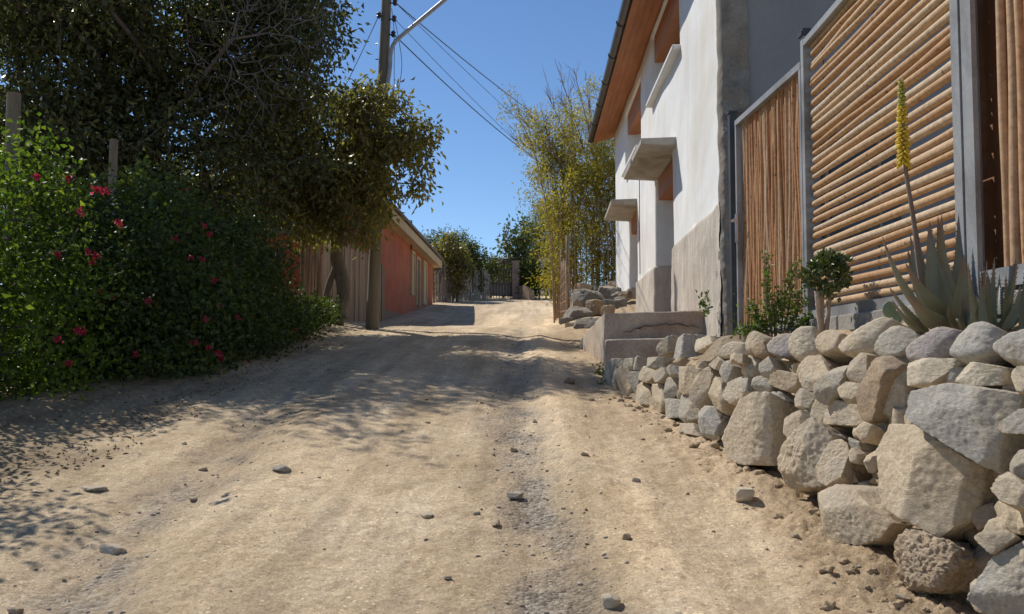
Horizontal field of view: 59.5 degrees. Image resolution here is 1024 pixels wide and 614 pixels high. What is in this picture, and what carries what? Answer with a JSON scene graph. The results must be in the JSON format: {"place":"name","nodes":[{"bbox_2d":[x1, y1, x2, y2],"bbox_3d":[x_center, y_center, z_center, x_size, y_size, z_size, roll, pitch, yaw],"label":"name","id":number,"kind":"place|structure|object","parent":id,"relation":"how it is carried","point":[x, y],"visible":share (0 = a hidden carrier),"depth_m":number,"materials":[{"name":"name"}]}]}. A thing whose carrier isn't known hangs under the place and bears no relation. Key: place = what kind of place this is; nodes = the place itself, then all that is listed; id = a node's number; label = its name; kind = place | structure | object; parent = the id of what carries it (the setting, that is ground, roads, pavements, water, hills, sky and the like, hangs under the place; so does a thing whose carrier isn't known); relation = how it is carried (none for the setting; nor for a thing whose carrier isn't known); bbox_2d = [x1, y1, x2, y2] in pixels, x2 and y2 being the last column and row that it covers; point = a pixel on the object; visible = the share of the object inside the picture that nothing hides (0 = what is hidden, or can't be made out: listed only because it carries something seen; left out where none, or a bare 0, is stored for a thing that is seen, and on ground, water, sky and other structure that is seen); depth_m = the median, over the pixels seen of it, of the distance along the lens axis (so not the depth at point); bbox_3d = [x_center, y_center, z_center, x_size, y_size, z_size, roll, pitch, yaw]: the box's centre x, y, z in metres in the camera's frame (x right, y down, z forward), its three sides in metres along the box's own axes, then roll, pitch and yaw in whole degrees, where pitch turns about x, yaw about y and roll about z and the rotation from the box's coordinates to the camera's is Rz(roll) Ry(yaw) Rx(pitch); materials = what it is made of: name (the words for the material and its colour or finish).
{"place":"outdoors","nodes":[
{"label":"outdoors","id":0,"kind":"place"},
{"bbox_2d":[0,0,621,294],"label":"sky","id":1,"kind":"structure","parent":0,"point":[508,42],"materials":[{"name":"blue"}]},
{"bbox_2d":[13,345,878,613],"bbox_3d":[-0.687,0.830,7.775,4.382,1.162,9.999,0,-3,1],"label":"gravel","id":2,"kind":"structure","parent":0,"point":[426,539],"depth_m":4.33,"materials":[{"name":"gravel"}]},
{"bbox_2d":[0,296,981,613],"bbox_3d":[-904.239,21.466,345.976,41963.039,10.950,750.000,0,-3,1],"label":"ground","id":3,"kind":"structure","parent":0,"point":[356,456],"depth_m":4.64,"materials":[{"name":"soil"}]},
{"bbox_2d":[7,607,23,613],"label":"loose stone","id":4,"kind":"object","parent":3,"relation":"on","point":[15,610],"visible":1,"depth_m":3.18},
{"bbox_2d":[0,45,101,318],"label":"leafy tree","id":5,"kind":"object","parent":3,"relation":"on","point":[2,67],"visible":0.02,"depth_m":17.03,"materials":[{"name":"green plant"}]},
{"bbox_2d":[0,110,145,400],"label":"flowering shrub","id":6,"kind":"object","parent":3,"relation":"on","point":[20,373],"visible":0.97,"depth_m":7.77,"materials":[{"name":"green plant"}]},
{"bbox_2d":[82,486,108,491],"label":"loose stone","id":7,"kind":"object","parent":3,"relation":"on","point":[94,488],"visible":1,"depth_m":4.76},
{"bbox_2d":[99,544,126,554],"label":"loose stone","id":8,"kind":"object","parent":3,"relation":"on","point":[113,549],"visible":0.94,"depth_m":3.87,"materials":[{"name":"stone"}]},
{"bbox_2d":[65,152,240,256],"bbox_3d":[-6.198,-1.105,16.333,3.168,3.863,4.777,0,-3,1],"label":"leafy shrub","id":9,"kind":"object","parent":3,"relation":"on","point":[196,185],"visible":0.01,"depth_m":16.09,"materials":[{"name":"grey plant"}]},
{"bbox_2d":[1,92,305,363],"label":"wire fence","id":10,"kind":"object","parent":3,"relation":"on","point":[13,106],"visible":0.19,"depth_m":9.26,"materials":[{"name":"brown wood"}]},
{"bbox_2d":[0,146,317,382],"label":"flowering hedge","id":11,"kind":"object","parent":3,"relation":"on","point":[197,314],"visible":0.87,"depth_m":9.35,"materials":[{"name":"green plant"}]},
{"bbox_2d":[0,334,329,482],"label":"leaf litter","id":12,"kind":"object","parent":3,"relation":"on","point":[65,467],"visible":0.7,"depth_m":6.48,"materials":[{"name":"plant"}]},
{"bbox_2d":[0,0,377,291],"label":"dark tree","id":13,"kind":"object","parent":3,"relation":"on","point":[92,42],"visible":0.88,"depth_m":12.49,"materials":[{"name":"green plant"}]},
{"bbox_2d":[162,125,347,239],"bbox_3d":[-8.300,-2.366,26.579,7.810,6.214,5.945,0,-3,1],"label":"leafy tree","id":14,"kind":"object","parent":3,"relation":"on","point":[223,172],"depth_m":25.74,"materials":[{"name":"green plant"}]},
{"bbox_2d":[225,229,320,307],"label":"red outhouse","id":15,"kind":"structure","parent":3,"relation":"on","point":[297,273],"depth_m":21.73,"materials":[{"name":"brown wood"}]},
{"bbox_2d":[270,250,281,283],"bbox_3d":[-6.037,-0.943,21.701,0.900,0.900,0.070,0,-3,1],"label":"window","id":16,"kind":"structure","parent":15,"relation":"in","point":[274,250],"depth_m":21.68,"materials":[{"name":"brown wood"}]},
{"bbox_2d":[272,465,291,471],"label":"loose stone","id":17,"kind":"object","parent":3,"relation":"on","point":[281,468],"visible":1,"depth_m":5.08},
{"bbox_2d":[225,248,346,342],"bbox_3d":[-3.821,-0.027,14.499,2.431,1.787,5.132,0,-3,1],"label":"hedge","id":18,"kind":"object","parent":3,"relation":"on","point":[312,309],"visible":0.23,"depth_m":13.46,"materials":[{"name":"green plant"}]},
{"bbox_2d":[305,225,320,301],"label":"stake gate","id":19,"kind":"structure","parent":3,"relation":"on","point":[310,260],"depth_m":18.36,"materials":[{"name":"brown wood"}]},
{"bbox_2d":[204,67,456,325],"bbox_3d":[-3.185,-1.923,15.106,3.525,4.609,3.778,3,-5,-45],"label":"leafy tree","id":20,"kind":"object","parent":3,"relation":"on","point":[363,126],"visible":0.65,"depth_m":14.94,"materials":[{"name":"green plant"}]},
{"bbox_2d":[237,190,443,319],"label":"orange house","id":21,"kind":"structure","parent":3,"relation":"on","point":[412,257],"depth_m":31.07,"materials":[{"name":"paint"}]},
{"bbox_2d":[410,250,414,295],"bbox_3d":[-3.676,-1.258,33.263,0.068,1.625,0.816,0,-3,1],"label":"window","id":22,"kind":"structure","parent":21,"relation":"in","point":[412,284],"depth_m":32.90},
{"bbox_2d":[415,256,420,306],"bbox_3d":[-3.639,-0.982,34.775,0.068,1.891,1.020,0,-3,1],"label":"door","id":23,"kind":"structure","parent":21,"relation":"in","point":[418,261],"depth_m":34.90,"materials":[{"name":"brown wood"}]},
{"bbox_2d":[422,260,427,304],"bbox_3d":[-3.588,-0.989,36.947,0.068,1.765,1.152,0,-3,1],"label":"door","id":24,"kind":"structure","parent":21,"relation":"in","point":[425,265],"depth_m":36.82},
{"bbox_2d":[320,232,384,321],"bbox_3d":[-3.891,-0.471,22.517,0.110,2.221,7.942,0,-3,1],"label":"plank fence","id":25,"kind":"object","parent":3,"relation":"on","point":[357,268],"visible":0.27,"depth_m":22.04,"materials":[{"name":"wood"}]},
{"bbox_2d":[365,0,446,329],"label":"utility pole","id":26,"kind":"object","parent":3,"relation":"on","point":[386,49],"visible":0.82,"depth_m":16.72,"materials":[{"name":"brown wood"}]},
{"bbox_2d":[346,11,380,83],"bbox_3d":[-3.142,-5.014,18.201,0.014,0.983,2.951,2,-4,-27],"label":"power cable","id":27,"kind":"object","parent":26,"relation":"attached to","point":[364,46],"visible":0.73,"depth_m":17.85,"materials":[{"name":"rubber"}]},
{"bbox_2d":[395,36,539,161],"bbox_3d":[0.525,-5.073,27.586,0.022,1.183,22.077,-1,-3,14],"label":"power cable","id":28,"kind":"object","parent":26,"relation":"attached to","point":[458,95],"visible":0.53,"depth_m":20.54,"materials":[{"name":"rubber"}]},
{"bbox_2d":[397,4,581,176],"bbox_3d":[0.920,-5.648,29.614,0.011,1.309,26.111,-1,-3,14],"label":"power cable","id":29,"kind":"object","parent":26,"relation":"attached to","point":[458,63],"visible":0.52,"depth_m":20.10,"materials":[{"name":"rubber"}]},
{"bbox_2d":[399,24,589,205],"bbox_3d":[1.186,-4.519,28.540,0.011,0.503,24.319,-1,-3,16],"label":"power cable","id":30,"kind":"object","parent":26,"relation":"attached to","point":[453,79],"visible":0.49,"depth_m":19.55,"materials":[{"name":"rubber"}]},
{"bbox_2d":[399,5,605,159],"bbox_3d":[1.203,-6.104,28.632,0.020,2.081,24.321,-1,-3,16],"label":"power cable","id":31,"kind":"object","parent":26,"relation":"attached to","point":[463,59],"visible":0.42,"depth_m":20.45,"materials":[{"name":"rubber"}]},
{"bbox_2d":[419,511,432,517],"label":"loose stone","id":32,"kind":"object","parent":3,"relation":"on","point":[424,514],"visible":1,"depth_m":4.33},
{"bbox_2d":[443,576,451,579],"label":"loose stone","id":33,"kind":"object","parent":3,"relation":"on","point":[447,577],"visible":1,"depth_m":3.45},
{"bbox_2d":[433,262,474,302],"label":"fence","id":34,"kind":"object","parent":3,"relation":"on","point":[445,293],"visible":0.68,"depth_m":42.18,"materials":[{"name":"brown wood"}]},
{"bbox_2d":[431,229,478,301],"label":"leafy shrub","id":35,"kind":"object","parent":3,"relation":"on","point":[451,252],"visible":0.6,"depth_m":42.83,"materials":[{"name":"green plant"}]},
{"bbox_2d":[435,269,489,301],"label":"stick fence","id":36,"kind":"object","parent":3,"relation":"on","point":[484,294],"visible":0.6,"depth_m":44.30,"materials":[{"name":"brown wood"}]},
{"bbox_2d":[419,223,505,265],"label":"leafy tree","id":37,"kind":"object","parent":3,"relation":"on","point":[459,236],"visible":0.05,"depth_m":66.09,"materials":[{"name":"green plant"}]},
{"bbox_2d":[451,235,490,295],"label":"leafy shrub","id":38,"kind":"object","parent":3,"relation":"on","point":[470,247],"visible":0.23,"depth_m":45.02,"materials":[{"name":"green plant"}]},
{"bbox_2d":[480,255,510,297],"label":"climbing plant","id":39,"kind":"object","parent":3,"relation":"on","point":[490,267],"visible":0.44,"depth_m":46.27,"materials":[{"name":"green plant"}]},
{"bbox_2d":[491,519,499,526],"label":"loose stone","id":40,"kind":"object","parent":3,"relation":"on","point":[495,523],"visible":1,"depth_m":4.16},
{"bbox_2d":[480,256,529,297],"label":"pergola","id":41,"kind":"object","parent":3,"relation":"on","point":[505,261],"visible":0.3,"depth_m":46.80,"materials":[{"name":"brown wood"}]},
{"bbox_2d":[506,491,523,498],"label":"loose stone","id":42,"kind":"object","parent":3,"relation":"on","point":[515,495],"visible":1,"depth_m":4.64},
{"bbox_2d":[511,261,519,298],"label":"gate pillar","id":43,"kind":"structure","parent":3,"relation":"on","point":[515,270],"depth_m":45.77,"materials":[{"name":"concrete"}]},
{"bbox_2d":[490,268,511,297],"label":"metal gate","id":44,"kind":"structure","parent":43,"relation":"attached to","point":[499,288],"depth_m":46.18,"materials":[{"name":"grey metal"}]},
{"bbox_2d":[492,210,543,281],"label":"leafy tree","id":45,"kind":"object","parent":3,"relation":"on","point":[519,244],"visible":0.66,"depth_m":47.07,"materials":[{"name":"green plant"}]},
{"bbox_2d":[519,285,533,299],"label":"wall","id":46,"kind":"structure","parent":3,"relation":"on","point":[526,293],"depth_m":44.98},
{"bbox_2d":[509,253,544,298],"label":"leafy shrub","id":47,"kind":"object","parent":3,"relation":"on","point":[524,273],"visible":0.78,"depth_m":45.80,"materials":[{"name":"green plant"}]},
{"bbox_2d":[483,249,572,271],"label":"leafy tree","id":48,"kind":"object","parent":3,"relation":"on","point":[504,255],"visible":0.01,"depth_m":69.73,"materials":[{"name":"green plant"}]},
{"bbox_2d":[519,206,566,259],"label":"leafy tree","id":49,"kind":"object","parent":3,"relation":"on","point":[537,237],"visible":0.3,"depth_m":55.91,"materials":[{"name":"green plant"}]},
{"bbox_2d":[541,260,551,298],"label":"flowering shrub","id":50,"kind":"object","parent":3,"relation":"on","point":[545,268],"visible":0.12,"depth_m":46.03,"materials":[{"name":"green plant"}]},
{"bbox_2d":[532,254,565,295],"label":"white house","id":51,"kind":"structure","parent":3,"relation":"on","point":[542,290],"depth_m":50.10,"materials":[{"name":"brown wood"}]},
{"bbox_2d":[487,61,615,322],"bbox_3d":[2.124,-3.278,25.430,5.442,7.699,5.802,0,-3,1],"label":"feathery tree","id":52,"kind":"object","parent":3,"relation":"on","point":[598,166],"visible":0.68,"depth_m":24.82,"materials":[{"name":"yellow plant"}]},
{"bbox_2d":[555,235,569,317],"bbox_3d":[1.395,-0.583,25.498,0.139,2.591,11.108,0,-3,1],"label":"cane screen","id":53,"kind":"object","parent":3,"relation":"on","point":[564,286],"visible":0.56,"depth_m":21.33,"materials":[{"name":"brown wood"}]},
{"bbox_2d":[565,377,574,383],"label":"loose stone","id":54,"kind":"object","parent":3,"relation":"on","point":[569,380],"visible":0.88,"depth_m":8.88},
{"bbox_2d":[585,299,604,315],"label":"boulder","id":55,"kind":"object","parent":3,"relation":"on","point":[594,306],"visible":0.56,"depth_m":18.68,"materials":[{"name":"brown stone"}]},
{"bbox_2d":[592,362,604,374],"bbox_3d":[0.954,0.728,9.656,0.174,0.274,0.202,3,-4,-41],"label":"weed","id":56,"kind":"object","parent":3,"relation":"on","point":[602,372],"visible":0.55,"depth_m":9.65,"materials":[{"name":"green plant"}]},
{"bbox_2d":[586,223,615,290],"bbox_3d":[3.889,-1.520,24.997,3.026,4.331,4.232,-1,-4,19],"label":"dark shrub","id":57,"kind":"object","parent":3,"relation":"on","point":[605,272],"visible":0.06,"depth_m":23.94,"materials":[{"name":"plant"}]},
{"bbox_2d":[601,594,620,608],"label":"loose stone","id":58,"kind":"object","parent":3,"relation":"on","point":[609,601],"visible":1,"depth_m":3.17,"materials":[{"name":"stone"}]},
{"bbox_2d":[615,299,635,312],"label":"earth bank","id":59,"kind":"structure","parent":3,"relation":"on","point":[631,305],"depth_m":18.15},
{"bbox_2d":[559,317,574,324],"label":"boulder","id":60,"kind":"object","parent":59,"relation":"on","point":[564,320],"visible":0.54,"depth_m":18.07,"materials":[{"name":"stone"}]},
{"bbox_2d":[565,322,573,327],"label":"boulder","id":61,"kind":"object","parent":59,"relation":"on","point":[568,324],"visible":0.1,"depth_m":16.63,"materials":[{"name":"beige stone"}]},
{"bbox_2d":[563,306,593,318],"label":"boulder","id":62,"kind":"object","parent":59,"relation":"on","point":[576,312],"visible":0.54,"depth_m":18.35,"materials":[{"name":"stone"}]},
{"bbox_2d":[573,317,599,328],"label":"boulder","id":63,"kind":"object","parent":59,"relation":"on","point":[587,323],"visible":0.31,"depth_m":16.04,"materials":[{"name":"stone"}]},
{"bbox_2d":[601,299,610,304],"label":"boulder","id":64,"kind":"object","parent":59,"relation":"on","point":[607,301],"visible":0.31,"depth_m":18.72,"materials":[{"name":"stone"}]},
{"bbox_2d":[598,286,620,298],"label":"boulder","id":65,"kind":"object","parent":59,"relation":"on","point":[606,292],"visible":0.33,"depth_m":20.16,"materials":[{"name":"stone"}]},
{"bbox_2d":[607,281,615,286],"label":"boulder","id":66,"kind":"object","parent":65,"relation":"on","point":[611,283],"visible":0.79,"depth_m":21.24,"materials":[{"name":"beige stone"}]},
{"bbox_2d":[611,292,619,299],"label":"boulder","id":67,"kind":"object","parent":59,"relation":"on","point":[615,294],"visible":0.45,"depth_m":19.24,"materials":[{"name":"stone"}]},
{"bbox_2d":[620,291,632,297],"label":"boulder","id":68,"kind":"object","parent":59,"relation":"on","point":[627,294],"visible":0.91,"depth_m":18.39,"materials":[{"name":"brown stone"}]},
{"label":"boulder","id":69,"kind":"object","parent":59,"relation":"on","visible":0},
{"bbox_2d":[571,289,604,306],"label":"boulder","id":70,"kind":"object","parent":69,"relation":"on","point":[580,297],"visible":0.73,"depth_m":19.34,"materials":[{"name":"stone"}]},
{"bbox_2d":[574,283,592,289],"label":"boulder","id":71,"kind":"object","parent":70,"relation":"on","point":[582,286],"visible":0.59,"depth_m":20.46,"materials":[{"name":"brown stone"}]},
{"bbox_2d":[622,533,630,538],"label":"loose stone","id":72,"kind":"object","parent":3,"relation":"on","point":[626,536],"visible":1,"depth_m":3.86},
{"bbox_2d":[632,477,639,481],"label":"loose stone","id":73,"kind":"object","parent":3,"relation":"on","point":[634,479],"visible":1,"depth_m":4.95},
{"bbox_2d":[580,310,703,369],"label":"concrete steps","id":74,"kind":"structure","parent":3,"relation":"on","point":[606,338],"depth_m":10.32,"materials":[{"name":"concrete"}]},
{"bbox_2d":[734,487,754,502],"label":"loose stone","id":75,"kind":"object","parent":3,"relation":"on","point":[744,494],"visible":0.98,"depth_m":4.47,"materials":[{"name":"stone"}]},
{"bbox_2d":[597,395,929,611],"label":"earth crumbs","id":76,"kind":"object","parent":3,"relation":"on","point":[828,605],"visible":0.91,"depth_m":4.08,"materials":[{"name":"soil"}]},
{"bbox_2d":[790,532,800,538],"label":"loose stone","id":77,"kind":"object","parent":3,"relation":"on","point":[794,535],"visible":1,"depth_m":3.86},
{"bbox_2d":[588,0,1004,336],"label":"house","id":78,"kind":"structure","parent":3,"relation":"on","point":[681,79],"depth_m":11.31,"materials":[{"name":"white paint"}]},
{"bbox_2d":[695,289,713,317],"bbox_3d":[2.054,-0.038,9.567,0.185,0.313,0.244,0,-3,1],"label":"weed","id":79,"kind":"object","parent":78,"relation":"on","point":[702,302],"visible":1,"depth_m":9.58,"materials":[{"name":"green plant"}]},
{"bbox_2d":[821,132,901,237],"bbox_3d":[3.620,-1.264,9.287,0.800,1.100,0.053,0,-3,1],"label":"window","id":80,"kind":"structure","parent":78,"relation":"in","point":[894,156],"depth_m":9.26,"materials":[{"name":"glass"}]},
{"bbox_2d":[604,333,1023,613],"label":"stone wall","id":81,"kind":"structure","parent":3,"relation":"on","point":[918,465],"depth_m":3.65,"materials":[{"name":"stone"}]},
{"bbox_2d":[718,341,749,359],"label":"coping stone","id":82,"kind":"object","parent":81,"relation":"on","point":[727,350],"visible":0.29,"depth_m":5.98,"materials":[{"name":"stone"}]},
{"bbox_2d":[745,331,772,357],"bbox_3d":[1.619,0.264,5.683,0.270,0.226,0.199,2,-4,-30],"label":"coping stone","id":83,"kind":"object","parent":81,"relation":"on","point":[753,338],"visible":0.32,"depth_m":5.64,"materials":[{"name":"stone"}]},
{"bbox_2d":[752,340,775,359],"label":"coping stone","id":84,"kind":"object","parent":81,"relation":"on","point":[759,350],"visible":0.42,"depth_m":5.50,"materials":[{"name":"stone"}]},
{"bbox_2d":[767,333,797,361],"bbox_3d":[1.656,0.248,5.290,0.295,0.182,0.238,2,-4,-33],"label":"coping stone","id":85,"kind":"object","parent":81,"relation":"on","point":[778,345],"visible":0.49,"depth_m":5.21,"materials":[{"name":"stone"}]},
{"bbox_2d":[788,326,821,362],"bbox_3d":[1.711,0.238,4.972,0.295,0.262,0.227,1,-4,-19],"label":"coping stone","id":86,"kind":"object","parent":81,"relation":"on","point":[801,343],"visible":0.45,"depth_m":4.91,"materials":[{"name":"stone"}]},
{"bbox_2d":[815,330,852,365],"bbox_3d":[1.714,0.220,4.667,0.290,0.200,0.211,2,-4,-25],"label":"coping stone","id":87,"kind":"object","parent":81,"relation":"on","point":[827,342],"visible":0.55,"depth_m":4.59,"materials":[{"name":"stone"}]},
{"bbox_2d":[838,317,910,357],"bbox_3d":[1.776,0.178,4.298,0.331,0.251,0.314,2,-4,-27],"label":"coping stone","id":88,"kind":"object","parent":81,"relation":"on","point":[856,342],"visible":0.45,"depth_m":4.20,"materials":[{"name":"stone"}]},
{"bbox_2d":[874,326,921,356],"bbox_3d":[1.765,0.178,3.918,0.289,0.193,0.238,1,-4,-22],"label":"coping stone","id":89,"kind":"object","parent":81,"relation":"on","point":[895,340],"visible":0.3,"depth_m":3.86,"materials":[{"name":"stone"}]},
{"bbox_2d":[797,0,1023,329],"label":"pole fence","id":90,"kind":"object","parent":81,"relation":"on","point":[980,43],"visible":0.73,"depth_m":4.63,"materials":[{"name":"brown wood"}]},
{"bbox_2d":[731,62,804,331],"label":"stick gate","id":91,"kind":"structure","parent":90,"relation":"attached to","point":[770,120],"depth_m":7.47,"materials":[{"name":"brown wood"}]},
{"bbox_2d":[906,327,962,361],"bbox_3d":[1.767,0.182,3.632,0.285,0.200,0.240,2,-4,-28],"label":"coping stone","id":92,"kind":"object","parent":81,"relation":"on","point":[937,342],"visible":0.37,"depth_m":3.54,"materials":[{"name":"stone"}]},
{"bbox_2d":[950,321,1013,367],"bbox_3d":[1.775,0.163,3.321,0.266,0.215,0.206,2,-4,-25],"label":"coping stone","id":93,"kind":"object","parent":81,"relation":"on","point":[975,342],"visible":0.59,"depth_m":3.25,"materials":[{"name":"stone"}]},
{"bbox_2d":[993,329,1023,366],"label":"coping stone","id":94,"kind":"object","parent":81,"relation":"on","point":[1008,347],"visible":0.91,"depth_m":3.03,"materials":[{"name":"stone"}]},
{"bbox_2d":[895,593,911,601],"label":"loose stone","id":95,"kind":"object","parent":3,"relation":"on","point":[902,596],"visible":0.87,"depth_m":3.15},
{"bbox_2d":[764,321,1019,361],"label":"planter soil","id":96,"kind":"structure","parent":0,"point":[1015,327],"depth_m":4.58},
{"bbox_2d":[726,110,737,333],"bbox_3d":[2.157,-0.680,8.710,0.090,2.468,0.110,0,-3,1],"label":"gate post","id":97,"kind":"object","parent":96,"relation":"on","point":[731,115],"visible":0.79,"depth_m":8.70,"materials":[{"name":"metal"}]},
{"bbox_2d":[724,250,812,341],"bbox_3d":[1.832,-0.049,6.185,0.745,0.719,0.388,1,-3,-13],"label":"upright shrub","id":98,"kind":"object","parent":96,"relation":"on","point":[763,324],"visible":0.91,"depth_m":6.13,"materials":[{"name":"green plant"}]},
{"bbox_2d":[796,247,854,331],"bbox_3d":[1.869,-0.095,5.318,0.328,0.541,0.337,-2,-4,31],"label":"succulent tree","id":99,"kind":"object","parent":96,"relation":"on","point":[834,262],"visible":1,"depth_m":5.28,"materials":[{"name":"green plant"}]},
{"bbox_2d":[882,301,902,322],"bbox_3d":[1.895,0.027,4.462,0.101,0.113,0.019,0,-3,1],"label":"prickly pear","id":100,"kind":"object","parent":96,"relation":"on","point":[889,309],"visible":0.81,"depth_m":4.46,"materials":[{"name":"plant"}]},
{"bbox_2d":[882,78,969,334],"bbox_3d":[1.793,-0.439,3.859,0.305,1.122,0.554,-3,-4,41],"label":"aloe plant","id":101,"kind":"object","parent":96,"relation":"on","point":[941,288],"visible":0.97,"depth_m":3.89,"materials":[{"name":"plant"}]},
{"bbox_2d":[961,258,1023,329],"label":"aloe offsets","id":102,"kind":"object","parent":96,"relation":"on","point":[989,306],"visible":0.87,"depth_m":3.37,"materials":[{"name":"plant"}]},
{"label":"boulder","id":103,"kind":"object","parent":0,"visible":0},
{"bbox_2d":[600,305,614,314],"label":"boulder","id":104,"kind":"object","parent":103,"relation":"on","point":[607,309],"visible":0.74,"depth_m":17.52,"materials":[{"name":"brown stone"}]},
{"bbox_2d":[609,300,620,308],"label":"boulder","id":105,"kind":"object","parent":104,"relation":"on","point":[617,306],"visible":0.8,"depth_m":17.57,"materials":[{"name":"stone"}]},
{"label":"boulder","id":106,"kind":"object","parent":105,"relation":"on","visible":0},
{"bbox_2d":[615,298,626,306],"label":"boulder","id":107,"kind":"object","parent":106,"relation":"on","point":[622,302],"visible":0.98,"depth_m":17.49,"materials":[{"name":"stone"}]}
]}

